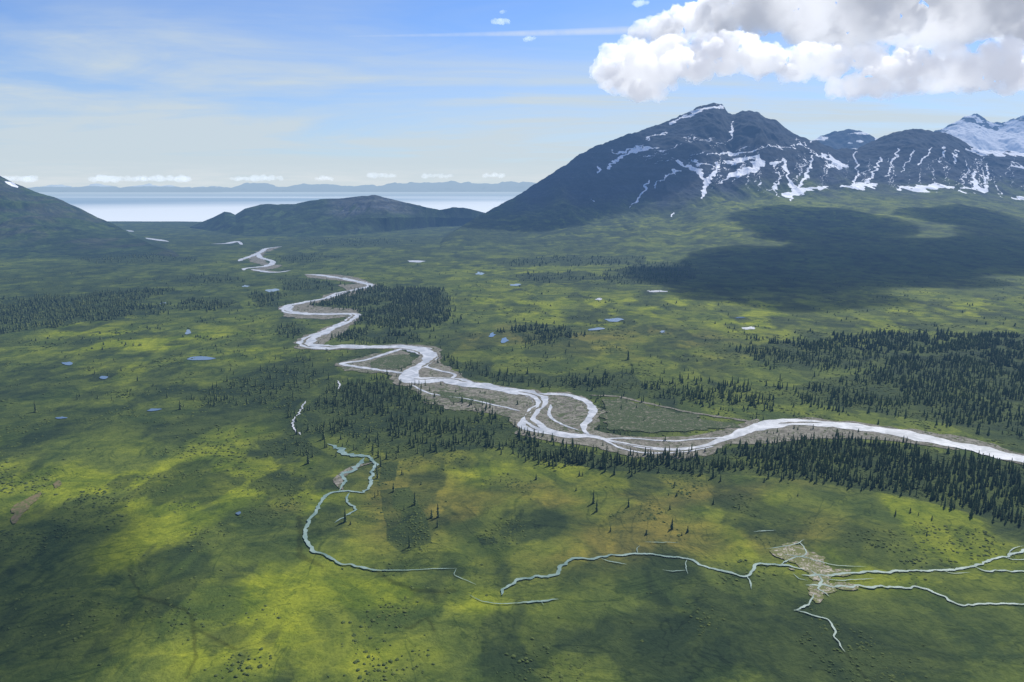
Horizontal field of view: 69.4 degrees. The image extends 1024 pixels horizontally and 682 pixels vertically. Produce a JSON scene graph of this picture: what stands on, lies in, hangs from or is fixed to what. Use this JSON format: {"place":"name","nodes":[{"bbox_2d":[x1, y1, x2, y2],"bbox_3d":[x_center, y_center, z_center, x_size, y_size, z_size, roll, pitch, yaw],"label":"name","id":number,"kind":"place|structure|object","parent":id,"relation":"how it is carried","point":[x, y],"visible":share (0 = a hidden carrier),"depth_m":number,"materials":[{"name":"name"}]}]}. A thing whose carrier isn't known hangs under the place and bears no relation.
{"place":"outdoors","nodes":[
{"label":"outdoors","id":0,"kind":"place"},
{"bbox_2d":[0,176,198,260],"bbox_3d":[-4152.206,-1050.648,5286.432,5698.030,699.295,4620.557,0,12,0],"label":"mountain","id":1,"kind":"structure","parent":0,"point":[35,225],"depth_m":4024.49,"materials":[{"name":"green plant"}]},
{"bbox_2d":[28,183,242,191],"bbox_3d":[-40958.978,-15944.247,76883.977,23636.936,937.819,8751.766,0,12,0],"label":"range","id":2,"kind":"structure","parent":0,"point":[96,187],"depth_m":76946.23,"materials":[{"name":"blue stone"}]},
{"bbox_2d":[188,356,214,359],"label":"pond","id":3,"kind":"structure","parent":0,"point":[201,358],"depth_m":1336.19,"materials":[{"name":"blue liquid"}]},
{"bbox_2d":[38,192,521,221],"bbox_3d":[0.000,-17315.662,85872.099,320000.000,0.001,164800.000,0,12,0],"label":"sea","id":4,"kind":"structure","parent":0,"point":[160,206],"depth_m":20362.36,"materials":[{"name":"liquid"}]},
{"bbox_2d":[232,182,432,191],"bbox_3d":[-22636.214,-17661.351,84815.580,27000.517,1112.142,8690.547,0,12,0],"label":"range","id":5,"kind":"structure","parent":0,"point":[302,187],"depth_m":84319.20,"materials":[{"name":"blue stone"}]},
{"bbox_2d":[190,195,483,236],"bbox_3d":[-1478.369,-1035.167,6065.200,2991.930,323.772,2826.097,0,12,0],"label":"hill","id":6,"kind":"structure","parent":0,"point":[354,215],"depth_m":5520.32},
{"bbox_2d":[307,284,376,303],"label":"gravel bar","id":7,"kind":"object","parent":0,"point":[347,287],"visible":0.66,"depth_m":2303.27,"materials":[{"name":"grey gravel"}]},
{"bbox_2d":[334,350,409,375],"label":"gravel bar","id":8,"kind":"object","parent":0,"point":[366,363],"visible":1,"depth_m":1291.53,"materials":[{"name":"grey gravel"}]},
{"bbox_2d":[339,347,408,373],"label":"river channel","id":9,"kind":"object","parent":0,"point":[344,364],"visible":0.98,"depth_m":1290.15,"materials":[{"name":"liquid"}]},
{"bbox_2d":[370,354,413,368],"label":"scrub island","id":10,"kind":"structure","parent":0,"point":[394,361],"depth_m":1312.58,"materials":[{"name":"green plant"}]},
{"bbox_2d":[406,355,461,377],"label":"gravel bar","id":11,"kind":"object","parent":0,"point":[426,372],"visible":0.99,"depth_m":1242.00,"materials":[{"name":"grey gravel"}]},
{"bbox_2d":[428,348,441,361],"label":"gravel spit","id":12,"kind":"structure","parent":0,"point":[439,355],"depth_m":1367.78,"materials":[{"name":"grey gravel"}]},
{"bbox_2d":[422,356,456,379],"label":"river channel","id":13,"kind":"object","parent":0,"point":[425,360],"visible":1,"depth_m":1268.44,"materials":[{"name":"liquid"}]},
{"bbox_2d":[435,391,494,403],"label":"scrub island","id":14,"kind":"structure","parent":0,"point":[444,394],"depth_m":1085.73,"materials":[{"name":"green plant"}]},
{"bbox_2d":[412,385,519,410],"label":"river channel","id":15,"kind":"object","parent":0,"point":[466,398],"visible":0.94,"depth_m":1070.30,"materials":[{"name":"liquid"}]},
{"bbox_2d":[398,181,535,191],"bbox_3d":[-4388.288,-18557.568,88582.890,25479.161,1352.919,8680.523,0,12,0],"label":"range","id":16,"kind":"structure","parent":0,"point":[455,186],"depth_m":88458.05,"materials":[{"name":"blue stone"}]},
{"bbox_2d":[408,384,535,416],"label":"gravel bar","id":17,"kind":"object","parent":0,"point":[507,400],"visible":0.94,"depth_m":1076.63,"materials":[{"name":"grey gravel"}]},
{"bbox_2d":[0,221,1023,681],"bbox_3d":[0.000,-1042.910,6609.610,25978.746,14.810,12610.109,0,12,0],"label":"valley floor","id":18,"kind":"structure","parent":0,"point":[278,567],"depth_m":735.43,"materials":[{"name":"green plant"}]},
{"bbox_2d":[11,492,41,523],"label":"mud flat","id":19,"kind":"structure","parent":18,"relation":"on","point":[19,509],"depth_m":713.09,"materials":[{"name":"grey soil"}]},
{"bbox_2d":[53,480,61,487],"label":"mud flat","id":20,"kind":"structure","parent":18,"relation":"on","point":[57,484],"depth_m":766.21,"materials":[{"name":"brown soil"}]},
{"bbox_2d":[220,241,242,244],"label":"river channel","id":21,"kind":"object","parent":18,"relation":"in","point":[241,243],"visible":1,"depth_m":4242.25,"materials":[{"name":"liquid"}]},
{"bbox_2d":[242,254,275,269],"bbox_3d":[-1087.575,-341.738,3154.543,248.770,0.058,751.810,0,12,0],"label":"river channel","id":22,"kind":"object","parent":18,"relation":"in","point":[272,262],"visible":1,"depth_m":3084.90,"materials":[{"name":"liquid"}]},
{"bbox_2d":[238,246,281,260],"bbox_3d":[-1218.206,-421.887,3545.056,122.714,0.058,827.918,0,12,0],"label":"river channel","id":23,"kind":"object","parent":18,"relation":"in","point":[258,253],"visible":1,"depth_m":3462.98,"materials":[{"name":"liquid"}]},
{"bbox_2d":[249,247,281,271],"bbox_3d":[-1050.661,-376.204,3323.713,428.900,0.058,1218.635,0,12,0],"label":"gravel bar","id":24,"kind":"object","parent":18,"relation":"on","point":[255,259],"visible":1,"depth_m":3087.48,"materials":[{"name":"grey gravel"}]},
{"bbox_2d":[251,269,289,272],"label":"river channel","id":25,"kind":"object","parent":18,"relation":"in","point":[266,271],"visible":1,"depth_m":2747.55,"materials":[{"name":"liquid"}]},
{"bbox_2d":[291,401,305,434],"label":"creek","id":26,"kind":"structure","parent":18,"relation":"in","point":[294,418],"depth_m":977.85,"materials":[{"name":"liquid"}]},
{"bbox_2d":[283,303,356,318],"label":"gravel bar","id":27,"kind":"object","parent":18,"relation":"on","point":[307,309],"visible":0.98,"depth_m":1851.30,"materials":[{"name":"grey gravel"}]},
{"bbox_2d":[312,324,350,349],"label":"gravel bar","id":28,"kind":"object","parent":18,"relation":"on","point":[326,337],"visible":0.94,"depth_m":1547.61,"materials":[{"name":"grey gravel"}]},
{"bbox_2d":[305,274,371,283],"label":"gravel bar","id":29,"kind":"object","parent":18,"relation":"on","point":[338,279],"visible":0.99,"depth_m":2563.94,"materials":[{"name":"grey gravel"}]},
{"bbox_2d":[343,509,346,521],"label":"spruce tree","id":30,"kind":"object","parent":18,"relation":"on","point":[345,518],"visible":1,"depth_m":679.75,"materials":[{"name":"green plant"}]},
{"bbox_2d":[337,493,356,520],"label":"creek","id":31,"kind":"structure","parent":18,"relation":"on","point":[347,500],"depth_m":715.15,"materials":[{"name":"grey liquid"}]},
{"bbox_2d":[332,462,372,489],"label":"gravel bar","id":32,"kind":"object","parent":18,"relation":"on","point":[338,480],"visible":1,"depth_m":785.12,"materials":[{"name":"grey gravel"}]},
{"bbox_2d":[340,457,364,488],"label":"creek","id":33,"kind":"structure","parent":18,"relation":"on","point":[361,461],"depth_m":801.29,"materials":[{"name":"grey liquid"}]},
{"bbox_2d":[303,444,448,570],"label":"creek","id":34,"kind":"structure","parent":18,"relation":"on","point":[342,452],"depth_m":710.73,"materials":[{"name":"grey liquid"}]},
{"bbox_2d":[0,237,1023,534],"bbox_3d":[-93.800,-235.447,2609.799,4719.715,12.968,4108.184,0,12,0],"label":"spruce forest","id":35,"kind":"object","parent":18,"relation":"on","point":[982,339],"visible":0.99,"depth_m":1165.83,"materials":[{"name":"green plant"}]},
{"bbox_2d":[0,278,1023,681],"bbox_3d":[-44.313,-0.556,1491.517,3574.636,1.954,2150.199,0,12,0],"label":"willow scrub","id":36,"kind":"object","parent":18,"relation":"on","point":[80,502],"visible":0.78,"depth_m":857.79,"materials":[{"name":"green plant"}]},
{"bbox_2d":[525,407,539,427],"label":"gravel spit","id":37,"kind":"structure","parent":18,"relation":"on","point":[527,419],"depth_m":990.35,"materials":[{"name":"grey gravel"}]},
{"bbox_2d":[518,599,553,602],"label":"creek","id":38,"kind":"structure","parent":18,"relation":"on","point":[535,601],"depth_m":548.64,"materials":[{"name":"grey liquid"}]},
{"bbox_2d":[509,409,603,446],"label":"gravel bar","id":39,"kind":"object","parent":18,"relation":"on","point":[516,416],"visible":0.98,"depth_m":930.60,"materials":[{"name":"grey gravel"}]},
{"bbox_2d":[501,553,804,594],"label":"creek","id":40,"kind":"structure","parent":18,"relation":"on","point":[559,567],"depth_m":601.11,"materials":[{"name":"grey liquid"}]},
{"bbox_2d":[585,419,758,458],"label":"gravel bar","id":41,"kind":"object","parent":18,"relation":"on","point":[677,444],"visible":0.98,"depth_m":893.85,"materials":[{"name":"grey gravel"}]},
{"bbox_2d":[782,541,800,546],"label":"mud flat","id":42,"kind":"structure","parent":18,"relation":"on","point":[789,544],"depth_m":636.84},
{"bbox_2d":[780,541,806,564],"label":"creek","id":43,"kind":"structure","parent":18,"relation":"on","point":[796,556],"depth_m":615.75,"materials":[{"name":"grey liquid"}]},
{"bbox_2d":[769,545,825,564],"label":"mud flat","id":44,"kind":"structure","parent":18,"relation":"on","point":[790,552],"depth_m":619.42,"materials":[{"name":"beige soil"}]},
{"bbox_2d":[796,594,813,609],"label":"creek","id":45,"kind":"structure","parent":18,"relation":"on","point":[803,606],"depth_m":544.59,"materials":[{"name":"grey liquid"}]},
{"bbox_2d":[796,561,831,581],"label":"mud flat","id":46,"kind":"structure","parent":18,"relation":"on","point":[815,567],"depth_m":594.99,"materials":[{"name":"beige soil"}]},
{"bbox_2d":[785,554,845,565],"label":"creek","id":47,"kind":"structure","parent":18,"relation":"on","point":[819,561],"depth_m":607.44,"materials":[{"name":"grey liquid"}]},
{"bbox_2d":[811,570,828,595],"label":"creek","id":48,"kind":"structure","parent":18,"relation":"on","point":[819,583],"depth_m":573.56,"materials":[{"name":"grey liquid"}]},
{"bbox_2d":[797,610,843,649],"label":"creek","id":49,"kind":"structure","parent":18,"relation":"on","point":[835,630],"depth_m":517.24,"materials":[{"name":"grey liquid"}]},
{"bbox_2d":[808,581,836,602],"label":"mud flat","id":50,"kind":"structure","parent":18,"relation":"on","point":[817,593],"depth_m":563.85,"materials":[{"name":"beige soil"}]},
{"bbox_2d":[826,568,850,575],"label":"mud flat","id":51,"kind":"structure","parent":18,"relation":"on","point":[833,571],"depth_m":591.86,"materials":[{"name":"beige soil"}]},
{"bbox_2d":[829,582,858,589],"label":"mud flat","id":52,"kind":"structure","parent":18,"relation":"on","point":[844,583],"depth_m":570.95,"materials":[{"name":"beige soil"}]},
{"bbox_2d":[806,549,1023,575],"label":"creek","id":53,"kind":"structure","parent":18,"relation":"on","point":[974,565],"depth_m":593.29,"materials":[{"name":"grey liquid"}]},
{"bbox_2d":[811,583,1023,605],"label":"creek","id":54,"kind":"structure","parent":18,"relation":"on","point":[875,586],"depth_m":567.88,"materials":[{"name":"grey liquid"}]},
{"bbox_2d":[979,568,1023,571],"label":"creek","id":55,"kind":"structure","parent":18,"relation":"on","point":[1001,570],"depth_m":593.24,"materials":[{"name":"grey liquid"}]},
{"bbox_2d":[0,0,1023,187],"label":"sky","id":56,"kind":"structure","parent":0,"point":[118,93],"materials":[{"name":"blue"}]},
{"bbox_2d":[522,28,655,33],"bbox_3d":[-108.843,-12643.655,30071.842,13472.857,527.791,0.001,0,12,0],"label":"contrail","id":57,"kind":"object","parent":56,"relation":"in","point":[595,31],"visible":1,"depth_m":30075.27,"materials":[{"name":"white"}]},
{"bbox_2d":[519,394,535,406],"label":"gravel spit","id":58,"kind":"structure","parent":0,"point":[534,402],"depth_m":1070.10,"materials":[{"name":"grey gravel"}]},
{"bbox_2d":[528,403,542,421],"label":"gravel spit","id":59,"kind":"structure","parent":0,"point":[531,414],"depth_m":1008.09,"materials":[{"name":"grey gravel"}]},
{"bbox_2d":[540,392,605,432],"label":"gravel bar","id":60,"kind":"object","parent":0,"point":[564,407],"visible":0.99,"depth_m":1013.94,"materials":[{"name":"grey gravel"}]},
{"bbox_2d":[605,318,623,321],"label":"pond","id":61,"kind":"structure","parent":0,"point":[614,319],"depth_m":1736.04,"materials":[{"name":"blue liquid"}]},
{"bbox_2d":[278,283,1023,464],"bbox_3d":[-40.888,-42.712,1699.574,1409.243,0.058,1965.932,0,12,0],"label":"gravel shore","id":62,"kind":"structure","parent":0,"point":[950,437],"depth_m":950.08,"materials":[{"name":"grey gravel"}]},
{"bbox_2d":[279,274,1023,462],"bbox_3d":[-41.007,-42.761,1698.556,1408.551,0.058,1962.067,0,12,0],"label":"river","id":63,"kind":"structure","parent":0,"point":[413,371],"depth_m":978.00,"materials":[{"name":"liquid"}]},
{"bbox_2d":[517,416,573,435],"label":"river channel","id":64,"kind":"object","parent":63,"relation":"attached to","point":[522,422],"visible":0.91,"depth_m":945.12,"materials":[{"name":"liquid"}]},
{"bbox_2d":[547,404,577,429],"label":"river channel","id":65,"kind":"object","parent":63,"relation":"attached to","point":[549,413],"visible":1,"depth_m":990.64,"materials":[{"name":"liquid"}]},
{"bbox_2d":[538,393,597,435],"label":"river channel","id":66,"kind":"object","parent":63,"relation":"attached to","point":[592,408],"visible":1,"depth_m":1031.32,"materials":[{"name":"liquid"}]},
{"bbox_2d":[598,436,712,453],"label":"river channel","id":67,"kind":"object","parent":63,"relation":"attached to","point":[646,452],"visible":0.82,"depth_m":872.14,"materials":[{"name":"liquid"}]},
{"bbox_2d":[604,437,727,440],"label":"river channel","id":68,"kind":"object","parent":63,"relation":"attached to","point":[664,440],"visible":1,"depth_m":907.15,"materials":[{"name":"liquid"}]},
{"bbox_2d":[599,398,740,432],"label":"scrub island","id":69,"kind":"structure","parent":0,"point":[630,414],"depth_m":982.03,"materials":[{"name":"green plant"}]},
{"bbox_2d":[594,395,757,422],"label":"gravel channel","id":70,"kind":"object","parent":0,"point":[678,409],"visible":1,"depth_m":1027.46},
{"bbox_2d":[432,103,1023,275],"bbox_3d":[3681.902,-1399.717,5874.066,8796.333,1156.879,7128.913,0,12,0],"label":"mountain","id":71,"kind":"structure","parent":0,"point":[713,184],"depth_m":5054.15,"materials":[{"name":"grey stone"}]},
{"bbox_2d":[778,422,819,423],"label":"gravel spit","id":72,"kind":"structure","parent":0,"point":[800,422],"depth_m":969.10,"materials":[{"name":"grey gravel"}]},
{"bbox_2d":[811,129,877,149],"bbox_3d":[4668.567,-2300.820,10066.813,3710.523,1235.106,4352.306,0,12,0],"label":"summit","id":73,"kind":"structure","parent":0,"point":[852,139],"depth_m":10462.78,"materials":[{"name":"grey stone"}]},
{"bbox_2d":[732,427,958,449],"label":"gravel bar","id":74,"kind":"object","parent":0,"point":[782,434],"visible":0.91,"depth_m":915.53,"materials":[{"name":"grey gravel"}]},
{"bbox_2d":[934,114,1023,152],"bbox_3d":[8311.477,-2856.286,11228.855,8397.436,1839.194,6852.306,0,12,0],"label":"snowy summit","id":75,"kind":"structure","parent":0,"point":[978,131],"depth_m":12519.37,"materials":[{"name":"white snow"}]}
]}

